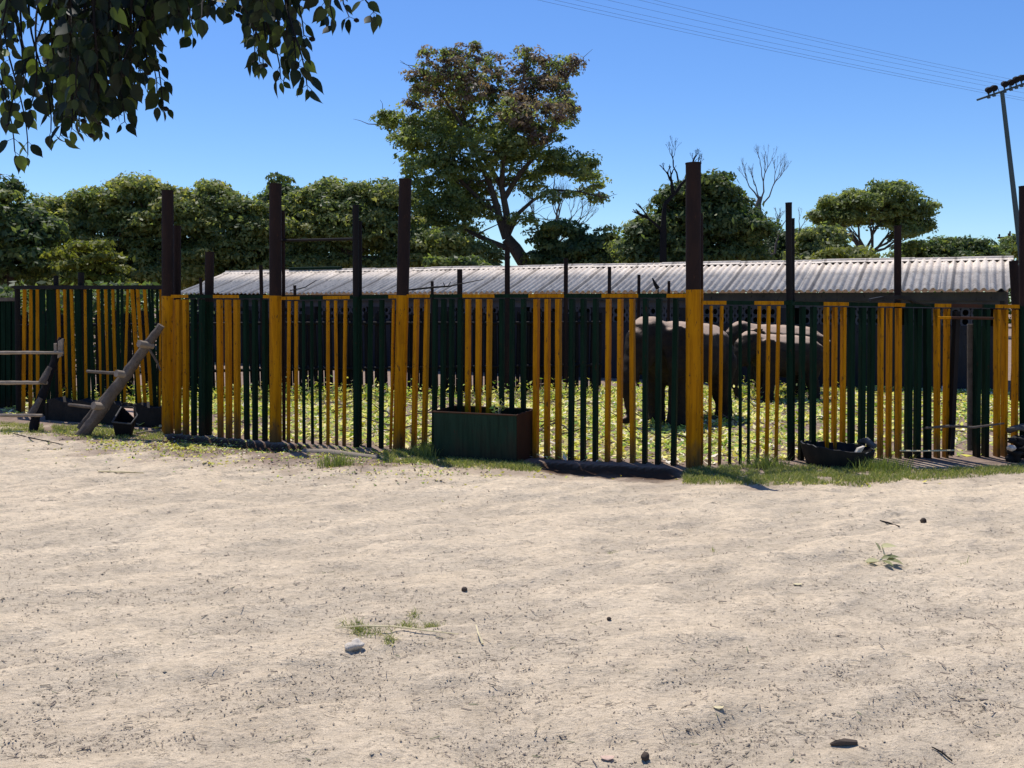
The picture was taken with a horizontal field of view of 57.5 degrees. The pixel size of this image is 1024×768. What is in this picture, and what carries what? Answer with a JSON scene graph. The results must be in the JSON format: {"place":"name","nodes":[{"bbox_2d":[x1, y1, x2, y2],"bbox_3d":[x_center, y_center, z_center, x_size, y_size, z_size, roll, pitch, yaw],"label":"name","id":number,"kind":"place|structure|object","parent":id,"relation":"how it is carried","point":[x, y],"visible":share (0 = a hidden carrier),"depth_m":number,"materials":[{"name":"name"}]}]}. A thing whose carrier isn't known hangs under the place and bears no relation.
{"place":"outdoors","nodes":[
{"label":"outdoors","id":0,"kind":"place"},
{"bbox_2d":[0,304,1023,767],"bbox_3d":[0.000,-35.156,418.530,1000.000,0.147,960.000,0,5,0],"label":"ground","id":1,"kind":"structure","parent":0,"point":[632,596],"depth_m":5.38,"materials":[{"name":"beige sand"}]},
{"bbox_2d":[0,297,15,407],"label":"fence panel","id":2,"kind":"object","parent":1,"relation":"on","point":[7,343],"visible":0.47,"depth_m":15.22,"materials":[{"name":"green paint"}]},
{"bbox_2d":[0,337,64,431],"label":"pole ladder","id":3,"kind":"object","parent":1,"relation":"on","point":[34,412],"visible":0.98,"depth_m":12.65,"materials":[{"name":"wood"}]},
{"bbox_2d":[0,173,71,295],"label":"tree","id":4,"kind":"object","parent":1,"relation":"on","point":[30,233],"visible":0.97,"depth_m":32.10,"materials":[{"name":"green plant"}]},
{"bbox_2d":[13,433,63,444],"bbox_3d":[-6.028,0.692,11.769,1.216,0.054,0.100,4,6,35],"label":"stick","id":5,"kind":"object","parent":1,"relation":"on","point":[36,438],"visible":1,"depth_m":11.69,"materials":[{"name":"wood"}]},
{"bbox_2d":[14,272,161,415],"bbox_3d":[-6.309,-0.554,13.828,3.474,2.191,0.161,3,6,29],"label":"fence panel","id":6,"kind":"object","parent":1,"relation":"on","point":[79,296],"visible":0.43,"depth_m":13.82,"materials":[{"name":"yellow paint"}]},
{"bbox_2d":[39,239,141,300],"bbox_3d":[-14.067,-2.789,30.950,3.798,4.029,3.037,0,5,0],"label":"shrub","id":7,"kind":"object","parent":1,"relation":"on","point":[91,262],"visible":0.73,"depth_m":30.39,"materials":[{"name":"green plant"}]},
{"bbox_2d":[45,396,161,428],"bbox_3d":[-5.824,0.438,13.496,2.579,0.473,0.325,2,6,25],"label":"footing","id":8,"kind":"object","parent":1,"relation":"on","point":[60,409],"visible":0.42,"depth_m":13.51,"materials":[{"name":"concrete"}]},
{"bbox_2d":[0,280,215,368],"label":"undergrowth","id":9,"kind":"object","parent":1,"relation":"on","point":[6,288],"visible":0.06,"depth_m":23.25,"materials":[{"name":"green plant"}]},
{"bbox_2d":[68,323,163,435],"bbox_3d":[-5.205,-0.026,12.077,1.379,1.518,0.414,1,5,8],"label":"pole ladder","id":10,"kind":"object","parent":1,"relation":"on","point":[94,416],"visible":1,"depth_m":12.03,"materials":[{"name":"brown wood"}]},
{"bbox_2d":[19,170,218,341],"bbox_3d":[-16.095,-4.882,36.715,9.664,7.261,3.964,0,5,0],"label":"tree","id":11,"kind":"object","parent":1,"relation":"on","point":[123,213],"visible":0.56,"depth_m":35.78,"materials":[{"name":"green plant"}]},
{"bbox_2d":[98,470,143,472],"bbox_3d":[-4.002,0.899,9.506,0.471,0.043,0.112,0,5,0],"label":"stick","id":12,"kind":"object","parent":1,"relation":"on","point":[120,471],"visible":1,"depth_m":9.49,"materials":[{"name":"wood"}]},
{"bbox_2d":[112,403,137,436],"bbox_3d":[-5.060,0.466,12.236,0.296,0.422,0.360,0,5,0],"label":"bin","id":13,"kind":"object","parent":1,"relation":"on","point":[124,420],"visible":0.99,"depth_m":12.23,"materials":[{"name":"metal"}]},
{"bbox_2d":[136,430,157,433],"bbox_3d":[-4.863,0.640,12.442,0.053,0.038,0.302,5,7,43],"label":"stick","id":14,"kind":"object","parent":1,"relation":"on","point":[148,431],"visible":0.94,"depth_m":12.46,"materials":[{"name":"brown wood"}]},
{"bbox_2d":[0,0,381,174],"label":"overhanging tree","id":15,"kind":"object","parent":1,"relation":"on","point":[85,54],"visible":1,"depth_m":3.29,"materials":[{"name":"bark"},{"name":"glossy green leaves"}]},
{"bbox_2d":[161,190,268,440],"bbox_3d":[-3.759,-0.836,12.114,1.921,3.359,0.406,2,5,22],"label":"fence panel","id":16,"kind":"object","parent":1,"relation":"on","point":[175,339],"visible":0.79,"depth_m":12.16,"materials":[{"name":"yellow paint"}]},
{"bbox_2d":[147,177,325,285],"bbox_3d":[-10.922,-4.839,37.710,7.893,6.937,4.316,0,5,0],"label":"tree","id":17,"kind":"object","parent":1,"relation":"on","point":[235,231],"visible":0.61,"depth_m":36.56,"materials":[{"name":"green plant"}]},
{"bbox_2d":[5,423,492,524],"bbox_3d":[-3.193,0.828,10.585,8.188,0.150,2.775,3,6,29],"label":"soil debris","id":18,"kind":"object","parent":1,"relation":"on","point":[263,452],"visible":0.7,"depth_m":10.90,"materials":[{"name":"brown plant"}]},
{"bbox_2d":[252,172,301,204],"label":"tree","id":19,"kind":"object","parent":1,"relation":"on","point":[286,188],"visible":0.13,"depth_m":43.05,"materials":[{"name":"green plant"}]},
{"bbox_2d":[21,247,610,400],"bbox_3d":[-4.391,-1.081,17.063,12.672,2.857,0.662,-1,5,-8],"label":"palisade","id":20,"kind":"object","parent":1,"relation":"on","point":[529,359],"visible":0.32,"depth_m":17.47,"materials":[{"name":"yellow painted wood"},{"name":"green painted wood"},{"name":"dark steel"}]},
{"bbox_2d":[290,279,482,290],"bbox_3d":[-2.259,-1.780,16.809,3.488,0.218,0.036,0,5,0],"label":"branch","id":21,"kind":"object","parent":20,"relation":"attached to","point":[449,285],"visible":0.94,"depth_m":16.80,"materials":[{"name":"wood"}]},
{"bbox_2d":[269,183,395,448],"bbox_3d":[-2.178,-0.765,11.341,1.799,3.351,0.253,2,5,20],"label":"fence panel","id":22,"kind":"object","parent":1,"relation":"on","point":[277,376],"visible":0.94,"depth_m":11.38,"materials":[{"name":"yellow paint"}]},
{"bbox_2d":[302,449,379,457],"bbox_3d":[-1.976,0.818,10.752,1.087,0.115,0.110,3,6,29],"label":"log","id":23,"kind":"object","parent":1,"relation":"on","point":[338,452],"visible":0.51,"depth_m":10.71,"materials":[{"name":"brown wood"}]},
{"bbox_2d":[344,638,364,650],"bbox_3d":[-0.801,1.323,4.715,0.087,0.062,0.106,4,7,40],"label":"stone","id":24,"kind":"object","parent":1,"relation":"on","point":[356,644],"visible":1,"depth_m":4.70,"materials":[{"name":"white stone"}]},
{"bbox_2d":[264,175,510,294],"bbox_3d":[-5.298,-5.062,38.634,10.520,7.226,4.644,0,5,0],"label":"tree","id":25,"kind":"object","parent":1,"relation":"on","point":[322,208],"visible":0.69,"depth_m":37.62,"materials":[{"name":"green plant"}]},
{"bbox_2d":[335,625,457,634],"bbox_3d":[-0.607,1.292,4.921,0.677,0.027,0.042,1,5,11],"label":"stick","id":26,"kind":"object","parent":1,"relation":"on","point":[395,627],"visible":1,"depth_m":4.93,"materials":[{"name":"wood"}]},
{"bbox_2d":[21,370,866,403],"bbox_3d":[-2.927,0.044,16.526,19.216,0.619,2.000,0,5,-3],"label":"cut greenery","id":27,"kind":"object","parent":1,"relation":"on","point":[348,397],"visible":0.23,"depth_m":16.51,"materials":[{"name":"green plant"}]},
{"bbox_2d":[421,253,491,266],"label":"tree","id":28,"kind":"object","parent":1,"relation":"on","point":[435,261],"visible":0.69,"depth_m":32.99,"materials":[{"name":"green plant"}]},
{"bbox_2d":[476,625,483,644],"bbox_3d":[-0.175,1.302,4.852,0.018,0.040,0.198,-1,5,-13],"label":"stick","id":29,"kind":"object","parent":1,"relation":"on","point":[482,643],"visible":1,"depth_m":4.79,"materials":[{"name":"wood"}]},
{"bbox_2d":[432,405,532,461],"bbox_3d":[-0.307,0.596,10.575,1.012,0.615,0.631,2,5,20],"label":"trough","id":30,"kind":"object","parent":1,"relation":"on","point":[506,436],"visible":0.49,"depth_m":10.30,"materials":[{"name":"green paint"}]},
{"bbox_2d":[489,399,503,413],"bbox_3d":[-0.138,0.287,10.279,0.170,0.284,0.166,-4,7,-40],"label":"fodder sprig","id":31,"kind":"object","parent":30,"relation":"in","point":[500,406],"visible":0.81,"depth_m":10.28,"materials":[{"name":"plant"}]},
{"bbox_2d":[355,40,615,265],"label":"tall tree","id":32,"kind":"object","parent":1,"relation":"on","point":[455,202],"visible":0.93,"depth_m":41.49,"materials":[{"name":"green plant"}]},
{"bbox_2d":[68,431,926,486],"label":"fallen leaves","id":33,"kind":"object","parent":1,"relation":"on","point":[183,448],"visible":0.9,"depth_m":11.08,"materials":[{"name":"brown plant"}]},
{"bbox_2d":[0,385,1018,463],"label":"fodder litter","id":34,"kind":"object","parent":1,"relation":"on","point":[665,427],"visible":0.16,"depth_m":13.35,"materials":[{"name":"green plant"}]},
{"bbox_2d":[0,421,1023,487],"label":"grass","id":35,"kind":"structure","parent":1,"relation":"on","point":[733,472],"depth_m":9.59,"materials":[{"name":"green plant"}]},
{"bbox_2d":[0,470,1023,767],"bbox_3d":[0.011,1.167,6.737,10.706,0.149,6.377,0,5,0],"label":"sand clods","id":36,"kind":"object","parent":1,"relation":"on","point":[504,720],"visible":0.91,"depth_m":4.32,"materials":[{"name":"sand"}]},
{"bbox_2d":[0,468,1023,767],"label":"sand litter","id":37,"kind":"object","parent":1,"relation":"on","point":[506,664],"visible":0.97,"depth_m":4.34,"materials":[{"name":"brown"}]},
{"bbox_2d":[21,288,1010,323],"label":"distant wood","id":38,"kind":"object","parent":1,"relation":"on","point":[1009,312],"depth_m":63.05,"materials":[{"name":"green plant"}]},
{"bbox_2d":[393,178,685,465],"bbox_3d":[0.232,-0.674,10.431,3.488,3.331,0.186,2,5,20],"label":"fence panel","id":39,"kind":"object","parent":1,"relation":"on","point":[403,295],"visible":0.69,"depth_m":10.45,"materials":[{"name":"yellow paint"}]},
{"bbox_2d":[523,181,598,240],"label":"bare tree","id":40,"kind":"object","parent":1,"relation":"on","point":[557,210],"visible":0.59,"depth_m":45.38,"materials":[{"name":"grey plant"}]},
{"bbox_2d":[518,217,622,293],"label":"tree","id":41,"kind":"object","parent":1,"relation":"on","point":[578,245],"visible":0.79,"depth_m":40.95,"materials":[{"name":"green plant"}]},
{"bbox_2d":[181,256,1013,390],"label":"shed","id":42,"kind":"structure","parent":1,"relation":"on","point":[955,280],"depth_m":21.14,"materials":[{"name":"corrugated metal"},{"name":"grey plaster"},{"name":"dark steel"}]},
{"bbox_2d":[288,266,341,269],"bbox_3d":[-5.743,-3.373,27.203,1.900,0.088,0.090,3,6,27],"label":"pipe","id":43,"kind":"object","parent":42,"relation":"on","point":[315,268],"visible":1,"depth_m":27.15,"materials":[{"name":"black metal"}]},
{"bbox_2d":[600,756,614,760],"bbox_3d":[0.371,1.453,3.634,0.057,0.010,0.033,0,5,0],"label":"fallen leaf","id":44,"kind":"object","parent":1,"relation":"on","point":[607,758],"visible":1,"depth_m":3.63,"materials":[{"name":"plant"}]},
{"bbox_2d":[313,438,917,472],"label":"weeds","id":45,"kind":"object","parent":1,"relation":"on","point":[428,448],"visible":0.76,"depth_m":9.85,"materials":[{"name":"green plant"}]},
{"bbox_2d":[636,275,640,386],"bbox_3d":[2.515,-0.978,18.586,0.066,2.383,0.066,0,5,0],"label":"pole","id":46,"kind":"object","parent":1,"relation":"on","point":[638,302],"visible":0.34,"depth_m":18.50,"materials":[{"name":"wood"}]},
{"bbox_2d":[641,752,648,760],"bbox_3d":[0.517,1.445,3.624,0.036,0.030,0.037,0,5,0],"label":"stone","id":47,"kind":"object","parent":1,"relation":"on","point":[644,756],"visible":1,"depth_m":3.61,"materials":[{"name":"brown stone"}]},
{"bbox_2d":[333,546,968,646],"bbox_3d":[0.912,1.215,5.983,4.193,0.096,1.282,-2,5,-22],"label":"grass tuft","id":48,"kind":"object","parent":1,"relation":"on","point":[360,630],"visible":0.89,"depth_m":5.03,"materials":[{"name":"green plant"}]},
{"bbox_2d":[652,278,659,298],"bbox_3d":[2.897,-0.978,18.887,0.166,2.330,0.090,0,5,0],"label":"stake","id":49,"kind":"object","parent":1,"relation":"on","point":[656,286],"visible":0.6,"depth_m":18.77,"materials":[{"name":"wood"}]},
{"bbox_2d":[632,136,701,262],"bbox_3d":[5.682,-5.158,34.198,2.590,7.768,0.740,0,5,0],"label":"dead tree","id":50,"kind":"object","parent":1,"relation":"on","point":[662,228],"visible":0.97,"depth_m":34.02,"materials":[{"name":"dark bark"},{"name":"dead wood"}]},
{"bbox_2d":[667,281,669,385],"bbox_3d":[3.211,-0.975,19.189,0.061,2.271,0.061,0,5,0],"label":"pole","id":51,"kind":"object","parent":1,"relation":"on","point":[668,303],"visible":0.34,"depth_m":19.11,"materials":[{"name":"wood"}]},
{"bbox_2d":[623,316,736,425],"bbox_3d":[2.449,-0.211,13.508,2.461,1.546,0.997,-5,7,-44],"label":"elephant","id":52,"kind":"object","parent":1,"relation":"on","point":[667,328],"visible":0.46,"depth_m":13.03},
{"bbox_2d":[603,168,783,262],"bbox_3d":[7.029,-4.669,35.673,6.938,6.947,3.624,0,5,0],"label":"conical tree","id":53,"kind":"object","parent":1,"relation":"on","point":[736,227],"visible":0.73,"depth_m":34.87,"materials":[{"name":"green plant"}]},
{"bbox_2d":[685,162,787,468],"bbox_3d":[2.416,-0.634,9.943,1.338,3.332,0.182,-2,5,-21],"label":"fence panel","id":54,"kind":"object","parent":1,"relation":"on","point":[695,302],"visible":0.91,"depth_m":9.83,"materials":[{"name":"yellow paint"}]},
{"bbox_2d":[738,144,789,292],"bbox_3d":[9.916,-5.415,36.620,2.150,7.854,1.072,0,5,0],"label":"dead tree","id":55,"kind":"object","parent":1,"relation":"on","point":[759,199],"visible":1,"depth_m":36.45,"materials":[{"name":"brown wood"}]},
{"bbox_2d":[732,331,822,401],"bbox_3d":[4.752,-0.330,16.616,1.951,1.236,0.766,-1,5,-14],"label":"elephant","id":56,"kind":"object","parent":1,"relation":"on","point":[782,371],"visible":0.51,"depth_m":16.30},
{"bbox_2d":[726,321,831,392],"bbox_3d":[4.971,-0.528,18.048,2.438,1.381,0.873,1,5,6],"label":"elephant","id":57,"kind":"object","parent":1,"relation":"on","point":[763,331],"visible":0.14,"depth_m":17.83},
{"bbox_2d":[763,228,801,260],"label":"tree","id":58,"kind":"object","parent":1,"relation":"on","point":[781,244],"visible":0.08,"depth_m":39.95,"materials":[{"name":"green plant"}]},
{"bbox_2d":[763,208,810,292],"bbox_3d":[11.009,-4.418,38.055,2.230,5.649,0.972,0,5,0],"label":"dead tree","id":59,"kind":"object","parent":1,"relation":"on","point":[778,217],"visible":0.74,"depth_m":37.65,"materials":[{"name":"brown wood"}]},
{"bbox_2d":[779,221,874,259],"bbox_3d":[12.702,-3.949,37.681,3.756,5.170,3.126,0,5,0],"label":"tree","id":60,"kind":"object","parent":1,"relation":"on","point":[811,241],"visible":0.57,"depth_m":36.91,"materials":[{"name":"green plant"}]},
{"bbox_2d":[800,437,876,468],"bbox_3d":[3.513,0.745,10.063,0.770,0.367,0.740,0,5,0],"label":"tub","id":61,"kind":"object","parent":1,"relation":"on","point":[820,453],"visible":0.88,"depth_m":9.84,"materials":[{"name":"black rubber"}]},
{"bbox_2d":[830,738,857,745],"bbox_3d":[1.316,1.423,3.707,0.110,0.026,0.027,0,5,0],"label":"stone","id":62,"kind":"object","parent":1,"relation":"on","point":[843,741],"visible":1,"depth_m":3.70,"materials":[{"name":"grey stone"}]},
{"bbox_2d":[805,245,884,259],"bbox_3d":[11.532,-2.931,32.808,2.624,3.978,2.999,0,5,0],"label":"shrub","id":63,"kind":"object","parent":1,"relation":"on","point":[848,252],"visible":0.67,"depth_m":32.10,"materials":[{"name":"green plant"}]},
{"bbox_2d":[802,178,942,252],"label":"umbrella tree","id":64,"kind":"object","parent":1,"relation":"on","point":[886,204],"visible":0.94,"depth_m":42.80,"materials":[{"name":"green plant"}]},
{"bbox_2d":[865,542,902,565],"bbox_3d":[2.485,1.139,6.247,0.272,0.150,0.181,0,5,0],"label":"leaf sprig","id":65,"kind":"object","parent":1,"relation":"on","point":[890,557],"visible":1,"depth_m":6.26,"materials":[{"name":"plant"}]},
{"bbox_2d":[880,520,899,526],"bbox_3d":[2.981,1.100,7.360,0.019,0.017,0.212,-2,5,-20],"label":"stick","id":66,"kind":"object","parent":1,"relation":"on","point":[889,523],"visible":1,"depth_m":7.36,"materials":[{"name":"wood"}]},
{"bbox_2d":[785,186,1023,460],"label":"fence panel","id":67,"kind":"object","parent":1,"relation":"on","point":[982,318],"visible":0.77,"depth_m":10.38,"materials":[{"name":"green paint"}]},
{"bbox_2d":[868,295,930,305],"bbox_3d":[4.229,-0.911,10.191,0.643,0.114,0.120,0,5,0],"label":"rubber strip","id":68,"kind":"object","parent":67,"relation":"on","point":[905,298],"visible":1,"depth_m":10.13,"materials":[{"name":"black rubber"}]},
{"bbox_2d":[925,423,1003,428],"bbox_3d":[4.983,0.461,10.276,0.875,0.073,0.038,0,5,0],"label":"branch","id":69,"kind":"object","parent":67,"relation":"attached to","point":[953,426],"visible":1,"depth_m":10.27,"materials":[{"name":"wood"}]},
{"bbox_2d":[920,518,926,522],"bbox_3d":[3.253,1.081,7.380,0.050,0.048,0.048,5,7,44],"label":"pod","id":70,"kind":"object","parent":1,"relation":"on","point":[923,520],"visible":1,"depth_m":7.36,"materials":[{"name":"brown plant"}]},
{"bbox_2d":[900,450,953,451],"bbox_3d":[4.569,0.734,10.272,0.604,0.022,0.026,0,5,-2],"label":"rod","id":71,"kind":"object","parent":1,"relation":"on","point":[924,450],"visible":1,"depth_m":10.26,"materials":[{"name":"metal"}]},
{"bbox_2d":[932,747,952,760],"bbox_3d":[1.687,1.449,3.658,0.012,0.018,0.097,-2,6,-24],"label":"stick","id":72,"kind":"object","parent":1,"relation":"on","point":[944,754],"visible":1,"depth_m":3.66,"materials":[{"name":"wood"}]},
{"bbox_2d":[883,235,1014,259],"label":"tree","id":73,"kind":"object","parent":1,"relation":"on","point":[942,246],"visible":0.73,"depth_m":44.80,"materials":[{"name":"green plant"}]},
{"bbox_2d":[967,324,972,450],"bbox_3d":[5.193,0.042,10.566,0.134,1.440,0.032,0,5,0],"label":"plank","id":74,"kind":"object","parent":1,"relation":"on","point":[969,380],"visible":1,"depth_m":10.55,"materials":[{"name":"wood"}]},
{"bbox_2d":[976,75,1023,258],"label":"floodlight mast","id":75,"kind":"object","parent":1,"relation":"on","point":[1015,80],"visible":0.98,"depth_m":29.37,"materials":[{"name":"metal"}]},
{"bbox_2d":[989,233,1018,260],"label":"tree","id":76,"kind":"object","parent":1,"relation":"on","point":[1008,244],"visible":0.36,"depth_m":46.72,"materials":[{"name":"green plant"}]},
{"bbox_2d":[997,231,1010,308],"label":"tree","id":77,"kind":"object","parent":1,"relation":"on","point":[1007,293],"visible":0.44,"depth_m":59.63,"materials":[{"name":"green plant"}]},
{"bbox_2d":[1009,260,1018,401],"bbox_3d":[8.606,-0.834,15.989,0.288,2.552,0.164,0,5,0],"label":"pole","id":78,"kind":"object","parent":1,"relation":"on","point":[1014,275],"visible":0.37,"depth_m":15.86,"materials":[{"name":"metal"}]},
{"bbox_2d":[1005,423,1023,462],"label":"rubber heap","id":79,"kind":"object","parent":1,"relation":"on","point":[1015,451],"visible":1,"depth_m":10.20,"materials":[{"name":"rubber"}]},
{"bbox_2d":[0,0,1023,302],"label":"sky","id":80,"kind":"structure","parent":0,"point":[838,127],"materials":[{"name":"blue"}]},
{"bbox_2d":[540,0,1023,100],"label":"power line","id":81,"kind":"object","parent":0,"point":[761,48],"visible":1,"depth_m":49.29,"materials":[{"name":"black metal"}]},
{"bbox_2d":[556,0,1020,97],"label":"power line","id":82,"kind":"object","parent":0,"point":[770,47],"visible":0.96,"depth_m":49.38,"materials":[{"name":"black metal"}]},
{"bbox_2d":[578,0,1021,92],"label":"power line","id":83,"kind":"object","parent":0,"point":[789,46],"visible":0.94,"depth_m":49.48,"materials":[{"name":"black metal"}]},
{"bbox_2d":[609,0,1021,88],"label":"power line","id":84,"kind":"object","parent":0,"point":[801,43],"visible":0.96,"depth_m":49.47,"materials":[{"name":"black metal"}]},
{"bbox_2d":[640,0,1001,80],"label":"power line","id":85,"kind":"object","parent":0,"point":[813,40],"visible":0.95,"depth_m":49.39,"materials":[{"name":"black metal"}]},
{"bbox_2d":[655,0,1022,81],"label":"power line","id":86,"kind":"object","parent":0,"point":[832,41],"visible":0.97,"depth_m":49.55,"materials":[{"name":"black metal"}]}
]}

